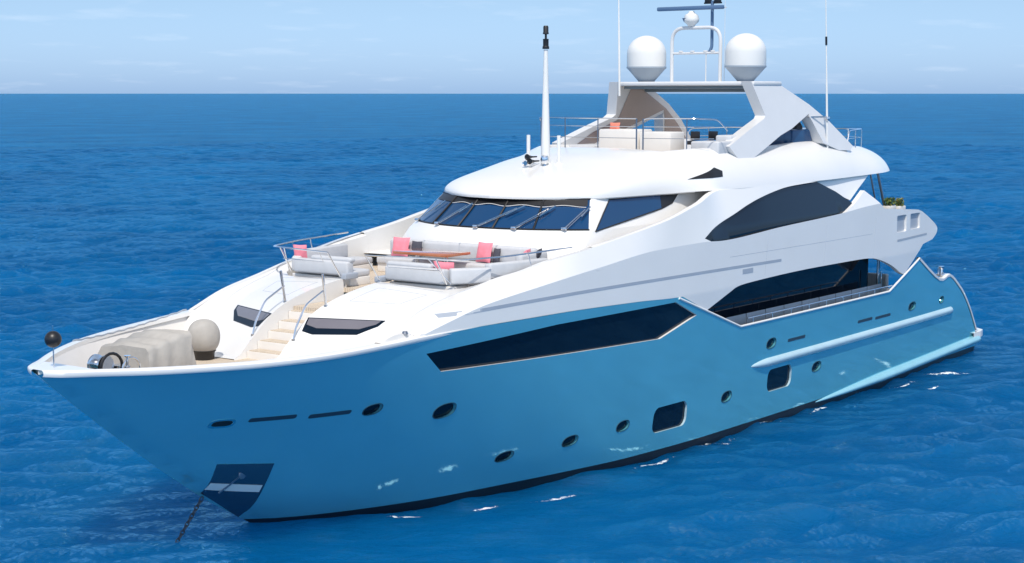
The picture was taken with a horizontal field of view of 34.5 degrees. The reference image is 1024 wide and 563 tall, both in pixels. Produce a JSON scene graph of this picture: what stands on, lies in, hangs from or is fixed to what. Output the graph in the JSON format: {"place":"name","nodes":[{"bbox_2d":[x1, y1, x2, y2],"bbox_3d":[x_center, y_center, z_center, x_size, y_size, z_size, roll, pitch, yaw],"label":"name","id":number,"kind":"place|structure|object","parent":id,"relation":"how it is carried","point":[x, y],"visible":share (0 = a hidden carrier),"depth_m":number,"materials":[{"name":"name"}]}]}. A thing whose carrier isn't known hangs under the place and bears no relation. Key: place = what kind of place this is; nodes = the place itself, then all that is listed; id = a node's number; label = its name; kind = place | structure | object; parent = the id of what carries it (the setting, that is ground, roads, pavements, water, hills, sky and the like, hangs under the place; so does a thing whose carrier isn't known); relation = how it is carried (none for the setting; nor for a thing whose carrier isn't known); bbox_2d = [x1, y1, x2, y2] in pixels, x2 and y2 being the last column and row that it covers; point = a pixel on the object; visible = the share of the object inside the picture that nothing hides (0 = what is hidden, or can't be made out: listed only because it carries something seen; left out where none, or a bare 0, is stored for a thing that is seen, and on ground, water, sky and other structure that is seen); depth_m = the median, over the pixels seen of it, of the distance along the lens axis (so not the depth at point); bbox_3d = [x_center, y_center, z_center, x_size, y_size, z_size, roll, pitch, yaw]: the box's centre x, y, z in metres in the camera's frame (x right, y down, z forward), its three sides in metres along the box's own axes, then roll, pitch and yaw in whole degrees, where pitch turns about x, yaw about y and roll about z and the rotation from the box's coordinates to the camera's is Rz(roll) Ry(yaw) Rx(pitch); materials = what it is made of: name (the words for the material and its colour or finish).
{"place":"outdoors","nodes":[
{"label":"outdoors","id":0,"kind":"place"},
{"bbox_2d":[0,94,1023,562],"bbox_3d":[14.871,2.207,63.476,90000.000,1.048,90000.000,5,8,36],"label":"sea","id":1,"kind":"structure","parent":0,"point":[118,210],"depth_m":68.91,"materials":[{"name":"liquid"}]},
{"bbox_2d":[27,0,982,522],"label":"motor yacht","id":2,"kind":"object","parent":1,"relation":"on","point":[669,290],"visible":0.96,"depth_m":40.72,"materials":[{"name":"blue paint"}]},
{"bbox_2d":[44,326,61,367],"bbox_3d":[-8.709,1.244,31.270,0.320,0.820,0.320,5,8,36],"label":"day signal ball","id":3,"kind":"object","parent":2,"relation":"on","point":[52,339],"visible":1,"depth_m":31.15,"materials":[{"name":"black plastic"}]},
{"bbox_2d":[72,309,186,341],"bbox_3d":[-8.145,0.937,35.125,0.165,0.218,4.142,3,7,21],"label":"bulwark handrail","id":4,"kind":"object","parent":2,"relation":"attached to","point":[128,327],"visible":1,"depth_m":35.12,"materials":[{"name":"silver metal"}]},
{"bbox_2d":[98,329,196,367],"bbox_3d":[-7.423,1.487,33.539,1.660,0.983,1.310,5,8,36],"label":"windlass cover","id":5,"kind":"object","parent":2,"relation":"on","point":[146,348],"visible":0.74,"depth_m":33.12,"materials":[{"name":"beige fabric"}]},
{"bbox_2d":[175,496,203,542],"bbox_3d":[-6.833,5.155,34.389,0.894,1.268,0.100,-5,8,-35],"label":"anchor chain","id":6,"kind":"object","parent":2,"relation":"attached to","point":[188,521],"visible":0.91,"depth_m":34.42,"materials":[{"name":"grey metal"}]},
{"bbox_2d":[188,319,219,360],"bbox_3d":[-6.737,1.306,35.993,0.720,0.965,0.720,5,8,36],"label":"covered winch","id":7,"kind":"object","parent":2,"relation":"on","point":[205,333],"visible":0.91,"depth_m":35.74,"materials":[{"name":"beige fabric"}]},
{"bbox_2d":[233,305,271,326],"bbox_3d":[-6.021,0.794,37.367,0.389,0.319,1.817,-4,8,-34],"label":"coachroof window","id":8,"kind":"structure","parent":2,"relation":"in","point":[244,315],"depth_m":37.27,"materials":[{"name":"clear glass"}]},
{"bbox_2d":[293,244,306,257],"bbox_3d":[-5.144,-0.695,40.049,0.360,0.420,0.180,2,17,16],"label":"cushion","id":9,"kind":"object","parent":2,"relation":"on","point":[303,253],"visible":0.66,"depth_m":39.97,"materials":[{"name":"pink fabric"}]},
{"bbox_2d":[302,317,384,334],"bbox_3d":[-3.656,0.993,35.630,1.817,0.319,0.389,2,7,17],"label":"coachroof window","id":10,"kind":"structure","parent":2,"relation":"in","point":[314,326],"depth_m":35.65,"materials":[{"name":"black glass"}]},
{"bbox_2d":[391,237,409,255],"bbox_3d":[-2.839,-0.885,41.980,0.520,0.500,0.200,4,-6,31],"label":"cushion","id":11,"kind":"object","parent":2,"relation":"on","point":[399,243],"visible":0.72,"depth_m":41.90,"materials":[{"name":"pink fabric"}]},
{"bbox_2d":[410,241,422,256],"bbox_3d":[-2.425,-0.829,41.753,0.340,0.400,0.160,5,-6,36],"label":"cushion","id":12,"kind":"object","parent":2,"relation":"on","point":[415,244],"visible":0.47,"depth_m":41.69,"materials":[{"name":"grey fabric"}]},
{"bbox_2d":[434,261,453,269],"bbox_3d":[-1.527,-0.288,37.367,0.600,0.340,0.220,5,20,36],"label":"cushion","id":13,"kind":"object","parent":2,"relation":"on","point":[446,265],"visible":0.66,"depth_m":37.23,"materials":[{"name":"pink fabric"}]},
{"bbox_2d":[475,242,492,262],"bbox_3d":[-0.680,-0.717,40.417,0.480,0.500,0.200,6,-5,41],"label":"cushion","id":14,"kind":"object","parent":2,"relation":"on","point":[484,249],"visible":0.92,"depth_m":40.31,"materials":[{"name":"pink fabric"}]},
{"bbox_2d":[492,248,500,262],"bbox_3d":[-0.379,-0.626,40.329,0.200,0.380,0.140,5,-6,36],"label":"cushion","id":15,"kind":"object","parent":2,"relation":"on","point":[496,252],"visible":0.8,"depth_m":40.27,"materials":[{"name":"grey fabric"}]},
{"bbox_2d":[536,248,541,257],"bbox_3d":[0.598,-0.608,39.291,0.140,0.400,0.400,29,10,4],"label":"cushion","id":16,"kind":"object","parent":2,"relation":"on","point":[538,255],"visible":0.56,"depth_m":39.14,"materials":[{"name":"grey fabric"}]},
{"bbox_2d":[427,303,693,370],"bbox_3d":[1.490,1.329,38.901,0.216,0.880,10.559,5,8,39],"label":"hull window","id":17,"kind":"structure","parent":2,"relation":"in","point":[650,323],"depth_m":38.70,"materials":[{"name":"black glass"}]},
{"bbox_2d":[610,123,619,128],"bbox_3d":[2.999,-4.530,48.071,0.350,0.220,0.140,5,-2,36],"label":"cushion","id":18,"kind":"object","parent":2,"relation":"on","point":[614,124],"visible":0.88,"depth_m":48.00,"materials":[{"name":"pink fabric"}]},
{"bbox_2d":[595,194,677,231],"bbox_3d":[3.160,-1.802,42.553,0.383,0.759,4.152,5,8,36],"label":"side window","id":19,"kind":"structure","parent":2,"relation":"in","point":[617,211],"depth_m":42.35,"materials":[{"name":"blue glass"}]},
{"bbox_2d":[652,401,684,431],"bbox_3d":[4.054,3.506,42.746,0.094,0.675,1.583,5,8,39],"label":"cabin window","id":20,"kind":"structure","parent":2,"relation":"in","point":[672,415],"depth_m":42.77,"materials":[{"name":"black glass"}]},
{"bbox_2d":[687,131,699,144],"bbox_3d":[5.158,-3.804,47.114,0.360,0.975,0.365,5,8,36],"label":"bar stool","id":21,"kind":"object","parent":2,"relation":"on","point":[695,135],"visible":0.5,"depth_m":47.14,"materials":[{"name":"black metal"}]},
{"bbox_2d":[706,131,717,140],"bbox_3d":[5.697,-3.829,47.336,0.360,0.975,0.365,5,8,36],"label":"bar stool","id":22,"kind":"object","parent":2,"relation":"on","point":[712,134],"visible":0.48,"depth_m":47.39,"materials":[{"name":"black metal"}]},
{"bbox_2d":[767,365,789,390],"bbox_3d":[7.632,2.764,47.347,0.047,0.647,1.480,5,8,36],"label":"cabin window","id":23,"kind":"structure","parent":2,"relation":"in","point":[778,377],"depth_m":47.39,"materials":[{"name":"black glass"}]},
{"bbox_2d":[705,182,851,240],"bbox_3d":[7.582,-2.046,46.766,0.374,1.360,9.250,5,8,36],"label":"upper deck window","id":24,"kind":"structure","parent":2,"relation":"in","point":[790,205],"depth_m":46.93,"materials":[{"name":"black glass"}]},
{"bbox_2d":[708,259,867,317],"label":"saloon window","id":25,"kind":"structure","parent":2,"relation":"in","point":[811,283],"depth_m":49.58,"materials":[{"name":"black glass"}]},
{"bbox_2d":[792,122,801,128],"bbox_3d":[8.675,-4.284,50.322,0.380,1.200,0.380,5,8,36],"label":"window","id":26,"kind":"structure","parent":2,"relation":"on","point":[798,126],"depth_m":50.11,"materials":[{"name":"black glass"}]},
{"bbox_2d":[883,197,895,208],"bbox_3d":[12.374,-2.540,54.036,0.356,0.491,0.611,5,8,36],"label":"planter","id":27,"kind":"object","parent":2,"relation":"on","point":[889,203],"visible":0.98,"depth_m":53.95,"materials":[{"name":"green plant"}]},
{"bbox_2d":[894,197,905,208],"bbox_3d":[12.866,-2.566,54.784,0.377,0.494,0.599,5,8,36],"label":"planter","id":28,"kind":"object","parent":2,"relation":"on","point":[898,202],"visible":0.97,"depth_m":54.71,"materials":[{"name":"green plant"}]},
{"bbox_2d":[393,372,967,517],"bbox_3d":[6.448,4.142,45.876,2.481,0.280,27.203,6,9,41],"label":"sea foam","id":29,"kind":"object","parent":1,"relation":"on","point":[716,443],"visible":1,"depth_m":42.10,"materials":[{"name":"white"}]},
{"bbox_2d":[0,0,1023,93],"label":"sky","id":30,"kind":"structure","parent":0,"point":[47,46],"materials":[{"name":"blue"}]}
]}

